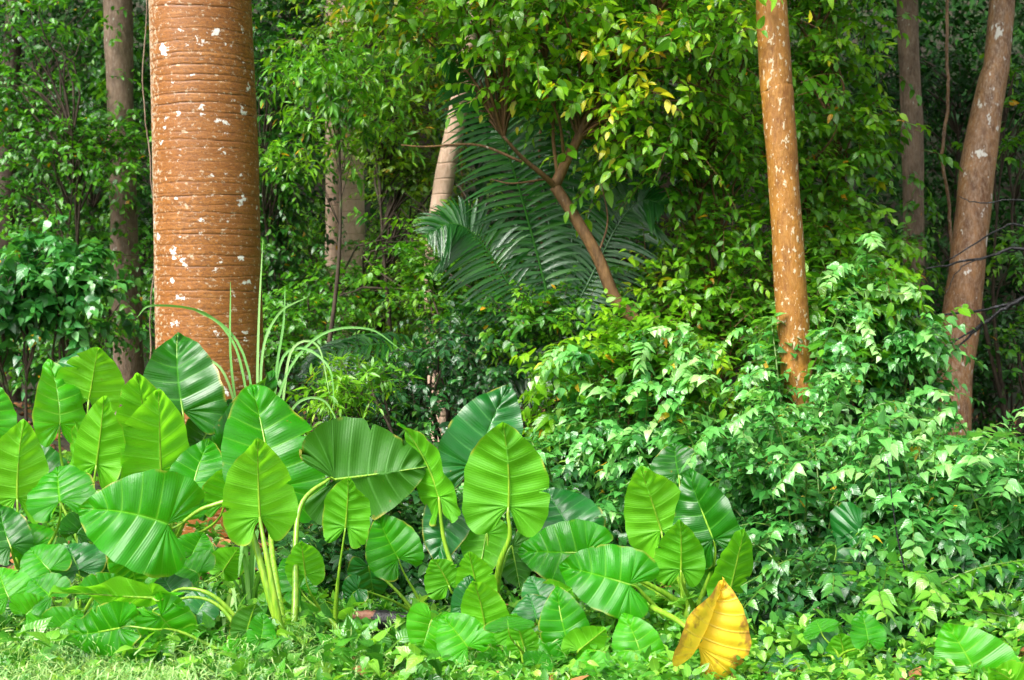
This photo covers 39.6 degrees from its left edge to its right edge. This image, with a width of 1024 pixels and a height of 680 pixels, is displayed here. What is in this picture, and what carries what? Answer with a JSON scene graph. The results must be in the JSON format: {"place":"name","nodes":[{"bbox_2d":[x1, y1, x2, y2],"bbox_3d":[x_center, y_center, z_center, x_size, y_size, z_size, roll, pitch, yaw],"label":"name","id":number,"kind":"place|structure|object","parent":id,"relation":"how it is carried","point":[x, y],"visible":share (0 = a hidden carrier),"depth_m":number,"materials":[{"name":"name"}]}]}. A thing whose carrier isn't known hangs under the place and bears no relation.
{"place":"outdoors","nodes":[
{"label":"outdoors","id":0,"kind":"place"},
{"bbox_2d":[0,0,1023,679],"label":"ground","id":1,"kind":"structure","parent":0,"point":[368,204],"depth_m":26.91,"materials":[{"name":"soil"}]},
{"bbox_2d":[0,0,24,401],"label":"dark tree","id":2,"kind":"object","parent":1,"relation":"on","point":[16,395],"visible":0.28,"depth_m":16.90,"materials":[{"name":"green plant"}]},
{"bbox_2d":[0,387,94,572],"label":"elephant ear plant","id":3,"kind":"object","parent":1,"relation":"on","point":[33,487],"visible":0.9,"depth_m":5.72,"materials":[{"name":"green plant"}]},
{"bbox_2d":[0,542,147,615],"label":"elephant ear plant","id":4,"kind":"object","parent":1,"relation":"on","point":[44,569],"visible":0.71,"depth_m":5.41,"materials":[{"name":"green plant"}]},
{"bbox_2d":[0,214,149,421],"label":"broadleaf shrub","id":5,"kind":"object","parent":1,"relation":"on","point":[59,302],"visible":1,"depth_m":10.43,"materials":[{"name":"green plant"}]},
{"bbox_2d":[0,0,154,410],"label":"leafy sapling","id":6,"kind":"object","parent":1,"relation":"on","point":[65,129],"visible":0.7,"depth_m":12.40,"materials":[{"name":"green plant"}]},
{"bbox_2d":[32,346,125,543],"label":"elephant ear plant","id":7,"kind":"object","parent":1,"relation":"on","point":[68,387],"visible":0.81,"depth_m":6.21,"materials":[{"name":"green plant"}]},
{"bbox_2d":[85,0,154,414],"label":"forest tree","id":8,"kind":"object","parent":1,"relation":"on","point":[118,52],"visible":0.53,"depth_m":13.49,"materials":[{"name":"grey plant"}]},
{"bbox_2d":[9,511,243,641],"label":"elephant ear plant","id":9,"kind":"object","parent":1,"relation":"on","point":[227,563],"visible":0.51,"depth_m":5.70,"materials":[{"name":"green plant"}]},
{"bbox_2d":[0,0,280,410],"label":"understory tree","id":10,"kind":"object","parent":1,"relation":"on","point":[86,96],"visible":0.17,"depth_m":16.44,"materials":[{"name":"green plant"}]},
{"bbox_2d":[142,0,153,357],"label":"liana","id":11,"kind":"object","parent":1,"relation":"on","point":[150,168],"visible":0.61,"depth_m":9.99,"materials":[{"name":"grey plant"}]},
{"bbox_2d":[124,550,218,668],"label":"elephant ear plant","id":12,"kind":"object","parent":1,"relation":"on","point":[193,567],"visible":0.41,"depth_m":5.33,"materials":[{"name":"green plant"}]},
{"bbox_2d":[116,332,277,538],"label":"elephant ear plant","id":13,"kind":"object","parent":1,"relation":"on","point":[169,388],"visible":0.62,"depth_m":6.29,"materials":[{"name":"green plant"}]},
{"bbox_2d":[148,0,266,543],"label":"royal palm","id":14,"kind":"object","parent":1,"relation":"on","point":[206,200],"visible":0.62,"depth_m":7.73,"materials":[{"name":"brown plant"}]},
{"bbox_2d":[177,580,281,632],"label":"strap leaved plant","id":15,"kind":"object","parent":1,"relation":"on","point":[230,600],"visible":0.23,"depth_m":5.32,"materials":[{"name":"green plant"}]},
{"bbox_2d":[48,384,426,656],"bbox_3d":[-1.071,0.731,5.406,0.823,1.048,1.410,2,3,37],"label":"elephant ear plant","id":16,"kind":"object","parent":1,"relation":"on","point":[277,467],"visible":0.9,"depth_m":5.29,"materials":[{"name":"green plant"}]},
{"bbox_2d":[217,604,276,666],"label":"elephant ear plant","id":17,"kind":"object","parent":1,"relation":"on","point":[249,622],"visible":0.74,"depth_m":5.00,"materials":[{"name":"green plant"}]},
{"bbox_2d":[207,524,289,605],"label":"strap leaved plant","id":18,"kind":"object","parent":1,"relation":"on","point":[249,584],"visible":0.44,"depth_m":5.72,"materials":[{"name":"green plant"}]},
{"bbox_2d":[137,242,400,417],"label":"tall grass","id":19,"kind":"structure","parent":1,"relation":"on","point":[258,377],"depth_m":6.90,"materials":[{"name":"green plant"}]},
{"bbox_2d":[0,564,603,679],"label":"grass","id":20,"kind":"structure","parent":1,"relation":"on","point":[169,672],"depth_m":4.81,"materials":[{"name":"green plant"}]},
{"bbox_2d":[278,477,370,631],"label":"elephant ear plant","id":21,"kind":"object","parent":1,"relation":"on","point":[346,503],"visible":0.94,"depth_m":5.50,"materials":[{"name":"green plant"}]},
{"bbox_2d":[324,0,340,412],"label":"tree","id":22,"kind":"object","parent":1,"relation":"on","point":[332,252],"visible":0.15,"depth_m":14.22,"materials":[{"name":"plant"}]},
{"bbox_2d":[262,247,408,424],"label":"glossy shrub","id":23,"kind":"object","parent":1,"relation":"on","point":[318,304],"visible":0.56,"depth_m":11.41,"materials":[{"name":"green plant"}]},
{"bbox_2d":[252,0,419,402],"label":"creeper covered tree","id":24,"kind":"object","parent":1,"relation":"on","point":[273,198],"visible":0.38,"depth_m":12.86,"materials":[{"name":"green plant"}]},
{"bbox_2d":[339,3,364,417],"bbox_3d":[-2.738,-4.117,14.212,11.358,9.930,8.434,-1,3,-24],"label":"grey palm tree","id":25,"kind":"object","parent":1,"relation":"on","point":[354,232],"visible":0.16,"depth_m":13.70,"materials":[{"name":"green plant"}]},
{"bbox_2d":[285,337,422,514],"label":"bright shrub","id":26,"kind":"object","parent":1,"relation":"on","point":[348,397],"visible":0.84,"depth_m":7.72,"materials":[{"name":"green plant"}]},
{"bbox_2d":[255,19,458,427],"bbox_3d":[-1.210,-0.703,10.691,1.745,3.457,1.783,0,3,0],"label":"drooping sapling","id":27,"kind":"object","parent":1,"relation":"on","point":[329,106],"visible":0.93,"depth_m":10.47,"materials":[{"name":"green plant"}]},
{"bbox_2d":[352,610,407,630],"bbox_3d":[-0.495,1.113,5.600,0.333,0.102,0.086,0,3,0],"label":"charred log","id":28,"kind":"object","parent":1,"relation":"on","point":[373,614],"visible":0.27,"depth_m":5.58,"materials":[{"name":"brown wood"}]},
{"bbox_2d":[258,0,502,432],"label":"olive sapling","id":29,"kind":"object","parent":1,"relation":"on","point":[380,170],"visible":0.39,"depth_m":11.77,"materials":[{"name":"green plant"}]},
{"bbox_2d":[342,514,423,611],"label":"elephant ear plant","id":30,"kind":"object","parent":1,"relation":"on","point":[391,541],"visible":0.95,"depth_m":5.70,"materials":[{"name":"green plant"}]},
{"bbox_2d":[249,475,530,611],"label":"leafy shrub","id":31,"kind":"object","parent":1,"relation":"on","point":[328,553],"visible":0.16,"depth_m":6.34,"materials":[{"name":"green plant"}]},
{"bbox_2d":[285,184,534,374],"bbox_3d":[-1.120,-0.537,16.904,3.631,2.698,3.076,0,3,0],"label":"fern green shrub","id":32,"kind":"object","parent":1,"relation":"on","point":[375,307],"visible":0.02,"depth_m":16.91,"materials":[{"name":"green plant"}]},
{"bbox_2d":[401,2,436,394],"bbox_3d":[-1.950,-4.175,17.661,11.604,9.943,9.366,-1,3,-29],"label":"mossy tree","id":33,"kind":"object","parent":1,"relation":"on","point":[426,106],"visible":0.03,"depth_m":17.88,"materials":[{"name":"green plant"}]},
{"bbox_2d":[265,255,600,513],"bbox_3d":[-0.391,0.278,9.327,1.990,1.731,3.881,1,3,19],"label":"dark shrub","id":34,"kind":"object","parent":1,"relation":"on","point":[461,371],"visible":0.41,"depth_m":8.78,"materials":[{"name":"green plant"}]},
{"bbox_2d":[298,291,568,420],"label":"shrub","id":35,"kind":"object","parent":1,"relation":"on","point":[521,384],"visible":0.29,"depth_m":8.87,"materials":[{"name":"green plant"}]},
{"bbox_2d":[424,2,475,441],"bbox_3d":[-0.363,-3.952,9.950,9.668,10.011,11.335,0,3,0],"label":"curved palm tree","id":36,"kind":"object","parent":1,"relation":"on","point":[444,179],"visible":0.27,"depth_m":10.54,"materials":[{"name":"brown plant"}]},
{"bbox_2d":[278,179,642,403],"bbox_3d":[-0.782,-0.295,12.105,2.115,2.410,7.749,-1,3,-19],"label":"leafy shrub","id":37,"kind":"object","parent":1,"relation":"on","point":[523,311],"visible":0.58,"depth_m":9.92,"materials":[{"name":"green plant"}]},
{"bbox_2d":[406,575,517,674],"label":"elephant ear plant","id":38,"kind":"object","parent":1,"relation":"on","point":[457,632],"visible":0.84,"depth_m":5.12,"materials":[{"name":"green plant"}]},
{"bbox_2d":[460,149,463,266],"bbox_3d":[-0.502,-1.913,13.994,0.068,5.382,0.253,-1,3,-29],"label":"liana","id":39,"kind":"object","parent":1,"relation":"on","point":[462,185],"visible":0.04,"depth_m":13.98,"materials":[{"name":"brown plant"}]},
{"bbox_2d":[397,385,549,599],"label":"elephant ear plant","id":40,"kind":"object","parent":1,"relation":"on","point":[487,452],"visible":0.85,"depth_m":5.65,"materials":[{"name":"green plant"}]},
{"bbox_2d":[0,568,1023,679],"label":"seedlings","id":41,"kind":"object","parent":1,"relation":"on","point":[378,646],"visible":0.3,"depth_m":4.97,"materials":[{"name":"green plant"}]},
{"bbox_2d":[650,577,751,678],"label":"withered leaf","id":42,"kind":"object","parent":41,"relation":"on","point":[715,626],"visible":0.98,"depth_m":4.98,"materials":[{"name":"yellow plant"}]},
{"bbox_2d":[0,0,1023,377],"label":"forest","id":43,"kind":"object","parent":1,"relation":"on","point":[956,6],"visible":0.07,"depth_m":21.95,"materials":[{"name":"green plant"}]},
{"bbox_2d":[0,450,1023,673],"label":"weeds","id":44,"kind":"object","parent":1,"relation":"on","point":[790,638],"visible":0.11,"depth_m":5.64,"materials":[{"name":"green plant"}]},
{"bbox_2d":[8,402,1023,679],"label":"leaf litter","id":45,"kind":"object","parent":1,"relation":"on","point":[912,672],"visible":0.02,"depth_m":7.12,"materials":[{"name":"plant"}]},
{"bbox_2d":[483,615,552,674],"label":"elephant ear plant","id":46,"kind":"object","parent":1,"relation":"on","point":[513,633],"visible":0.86,"depth_m":5.04,"materials":[{"name":"green plant"}]},
{"bbox_2d":[511,576,574,623],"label":"elephant ear plant","id":47,"kind":"object","parent":1,"relation":"on","point":[536,592],"visible":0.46,"depth_m":5.41,"materials":[{"name":"green plant"}]},
{"bbox_2d":[371,121,718,409],"bbox_3d":[0.396,-0.591,12.554,3.336,3.097,2.587,-2,3,-36],"label":"glossy sapling","id":48,"kind":"object","parent":1,"relation":"on","point":[652,249],"visible":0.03,"depth_m":12.46,"materials":[{"name":"green plant"}]},
{"bbox_2d":[538,46,551,407],"bbox_3d":[0.214,-1.312,10.028,0.076,4.555,0.219,-1,3,-21],"label":"liana","id":49,"kind":"object","parent":1,"relation":"on","point":[540,132],"visible":0.12,"depth_m":10.02,"materials":[{"name":"brown plant"}]},
{"bbox_2d":[414,44,677,465],"bbox_3d":[0.146,-0.455,9.665,1.792,3.044,1.437,-1,3,-13],"label":"feather palm","id":50,"kind":"object","parent":1,"relation":"on","point":[452,239],"visible":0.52,"depth_m":9.28,"materials":[{"name":"green plant"}]},
{"bbox_2d":[265,0,850,423],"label":"bent tree","id":51,"kind":"object","parent":1,"relation":"on","point":[596,42],"visible":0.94,"depth_m":8.78,"materials":[{"name":"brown plant"}]},
{"bbox_2d":[457,438,663,590],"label":"leafy shrub","id":52,"kind":"object","parent":1,"relation":"on","point":[606,505],"visible":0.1,"depth_m":6.84,"materials":[{"name":"green plant"}]},
{"bbox_2d":[515,586,615,679],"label":"elephant ear plant","id":53,"kind":"object","parent":1,"relation":"on","point":[563,614],"visible":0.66,"depth_m":5.20,"materials":[{"name":"green plant"}]},
{"bbox_2d":[509,319,626,489],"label":"leafy shrub","id":54,"kind":"object","parent":1,"relation":"on","point":[540,394],"visible":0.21,"depth_m":8.28,"materials":[{"name":"green plant"}]},
{"bbox_2d":[523,326,732,522],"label":"leafy shrub","id":55,"kind":"object","parent":1,"relation":"on","point":[585,442],"visible":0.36,"depth_m":7.67,"materials":[{"name":"green plant"}]},
{"bbox_2d":[517,442,752,632],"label":"elephant ear plant","id":56,"kind":"object","parent":1,"relation":"on","point":[692,517],"visible":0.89,"depth_m":5.82,"materials":[{"name":"green plant"}]},
{"bbox_2d":[609,613,671,679],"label":"elephant ear plant","id":57,"kind":"object","parent":1,"relation":"on","point":[636,634],"visible":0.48,"depth_m":5.27,"materials":[{"name":"green plant"}]},
{"bbox_2d":[539,295,750,472],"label":"leafy shrub","id":58,"kind":"object","parent":1,"relation":"on","point":[659,361],"visible":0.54,"depth_m":7.97,"materials":[{"name":"green plant"}]},
{"bbox_2d":[637,5,675,418],"bbox_3d":[1.150,-4.456,12.234,9.965,11.026,10.172,0,3,0],"label":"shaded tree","id":59,"kind":"object","parent":1,"relation":"on","point":[667,184],"visible":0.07,"depth_m":12.93,"materials":[{"name":"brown plant"}]},
{"bbox_2d":[568,310,759,492],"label":"leafy shrub","id":60,"kind":"object","parent":1,"relation":"on","point":[704,343],"visible":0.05,"depth_m":8.21,"materials":[{"name":"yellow plant"}]},
{"bbox_2d":[578,379,851,574],"bbox_3d":[1.000,0.763,7.253,1.327,1.144,1.310,-2,4,-44],"label":"leafy shrub","id":61,"kind":"object","parent":1,"relation":"on","point":[689,427],"visible":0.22,"depth_m":7.14,"materials":[{"name":"green plant"}]},
{"bbox_2d":[691,655,757,679],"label":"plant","id":62,"kind":"object","parent":1,"relation":"on","point":[699,658],"visible":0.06,"depth_m":5.19,"materials":[{"name":"plant"}]},
{"bbox_2d":[592,0,921,415],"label":"bright sapling","id":63,"kind":"object","parent":1,"relation":"on","point":[719,309],"visible":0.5,"depth_m":9.25,"materials":[{"name":"green plant"}]},
{"bbox_2d":[646,283,920,503],"bbox_3d":[1.488,0.431,7.772,1.556,1.484,1.601,-1,3,-21],"label":"leafy shrub","id":64,"kind":"object","parent":1,"relation":"on","point":[818,395],"visible":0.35,"depth_m":7.59,"materials":[{"name":"green plant"}]},
{"bbox_2d":[756,0,815,431],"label":"slender tree","id":65,"kind":"object","parent":1,"relation":"on","point":[780,136],"visible":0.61,"depth_m":8.02,"materials":[{"name":"orange plant"}]},
{"bbox_2d":[763,649,816,679],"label":"elephant ear plant","id":66,"kind":"object","parent":1,"relation":"on","point":[774,658],"visible":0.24,"depth_m":5.14,"materials":[{"name":"green plant"}]},
{"bbox_2d":[651,0,962,324],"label":"broad leaved tree","id":67,"kind":"object","parent":1,"relation":"on","point":[828,194],"visible":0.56,"depth_m":10.17,"materials":[{"name":"green plant"}]},
{"bbox_2d":[701,529,919,651],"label":"leafy shrub","id":68,"kind":"object","parent":1,"relation":"on","point":[802,587],"visible":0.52,"depth_m":5.66,"materials":[{"name":"green plant"}]},
{"bbox_2d":[663,390,969,586],"bbox_3d":[1.337,0.823,6.652,1.454,1.176,1.351,0,3,0],"label":"leafy shrub","id":69,"kind":"object","parent":1,"relation":"on","point":[771,530],"visible":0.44,"depth_m":6.52,"materials":[{"name":"green plant"}]},
{"bbox_2d":[803,610,886,666],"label":"elephant ear plant","id":70,"kind":"object","parent":1,"relation":"on","point":[866,628],"visible":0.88,"depth_m":5.12,"materials":[{"name":"green plant"}]},
{"bbox_2d":[710,255,983,448],"bbox_3d":[1.918,0.280,8.527,1.608,1.581,1.314,-2,3,-36],"label":"arching shrub","id":71,"kind":"object","parent":1,"relation":"on","point":[895,275],"visible":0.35,"depth_m":8.29,"materials":[{"name":"green plant"}]},
{"bbox_2d":[756,231,988,487],"bbox_3d":[2.166,0.248,8.392,1.542,1.760,1.106,0,3,0],"label":"leafy shrub","id":72,"kind":"object","parent":1,"relation":"on","point":[907,343],"visible":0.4,"depth_m":8.20,"materials":[{"name":"green plant"}]},
{"bbox_2d":[877,409,906,580],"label":"leggy shoot","id":73,"kind":"object","parent":1,"relation":"on","point":[898,496],"visible":0.84,"depth_m":5.90,"materials":[{"name":"green plant"}]},
{"bbox_2d":[763,412,1023,591],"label":"leafy shrub","id":74,"kind":"object","parent":1,"relation":"on","point":[917,539],"visible":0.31,"depth_m":6.33,"materials":[{"name":"green plant"}]},
{"bbox_2d":[791,409,1023,515],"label":"leafy shrub","id":75,"kind":"object","parent":1,"relation":"on","point":[912,444],"visible":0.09,"depth_m":7.38,"materials":[{"name":"green plant"}]},
{"bbox_2d":[895,648,928,677],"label":"plant","id":76,"kind":"object","parent":1,"relation":"on","point":[905,654],"visible":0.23,"depth_m":5.14,"materials":[{"name":"green plant"}]},
{"bbox_2d":[883,0,944,418],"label":"straight tree","id":77,"kind":"object","parent":1,"relation":"on","point":[911,109],"visible":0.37,"depth_m":13.12,"materials":[{"name":"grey plant"}]},
{"bbox_2d":[823,502,1004,593],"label":"elephant ear plant","id":78,"kind":"object","parent":1,"relation":"on","point":[845,519],"visible":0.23,"depth_m":6.22,"materials":[{"name":"green plant"}]},
{"bbox_2d":[807,0,1023,417],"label":"shade tree","id":79,"kind":"object","parent":1,"relation":"on","point":[959,87],"visible":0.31,"depth_m":14.72,"materials":[{"name":"green plant"}]},
{"bbox_2d":[827,549,1023,665],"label":"leafy shrub","id":80,"kind":"object","parent":1,"relation":"on","point":[931,595],"visible":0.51,"depth_m":5.48,"materials":[{"name":"green plant"}]},
{"bbox_2d":[864,0,1014,437],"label":"leaning tree","id":81,"kind":"object","parent":1,"relation":"on","point":[978,162],"visible":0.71,"depth_m":10.40,"materials":[{"name":"brown plant"}]},
{"bbox_2d":[914,196,1023,349],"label":"dead branch","id":82,"kind":"object","parent":81,"relation":"attached to","point":[1008,305],"visible":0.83,"depth_m":9.61,"materials":[{"name":"brown wood"}]},
{"bbox_2d":[940,0,951,251],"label":"liana","id":83,"kind":"object","parent":1,"relation":"on","point":[946,116],"visible":0.68,"depth_m":11.99,"materials":[{"name":"brown plant"}]},
{"bbox_2d":[894,441,1023,602],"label":"leafy shrub","id":84,"kind":"object","parent":1,"relation":"on","point":[1011,490],"visible":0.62,"depth_m":6.24,"materials":[{"name":"green plant"}]},
{"bbox_2d":[898,264,1023,436],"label":"shade shrub","id":85,"kind":"object","parent":1,"relation":"on","point":[1009,377],"visible":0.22,"depth_m":12.04,"materials":[{"name":"green plant"}]},
{"bbox_2d":[911,396,1023,493],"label":"leafy shrub","id":86,"kind":"object","parent":1,"relation":"on","point":[951,411],"visible":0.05,"depth_m":7.42,"materials":[{"name":"green plant"}]},
{"bbox_2d":[934,623,1023,679],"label":"elephant ear plant","id":87,"kind":"object","parent":1,"relation":"on","point":[962,647],"visible":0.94,"depth_m":4.97,"materials":[{"name":"green plant"}]},
{"bbox_2d":[950,26,1023,442],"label":"thin sapling","id":88,"kind":"object","parent":1,"relation":"on","point":[1002,259],"visible":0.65,"depth_m":11.48,"materials":[{"name":"brown plant"}]}
]}

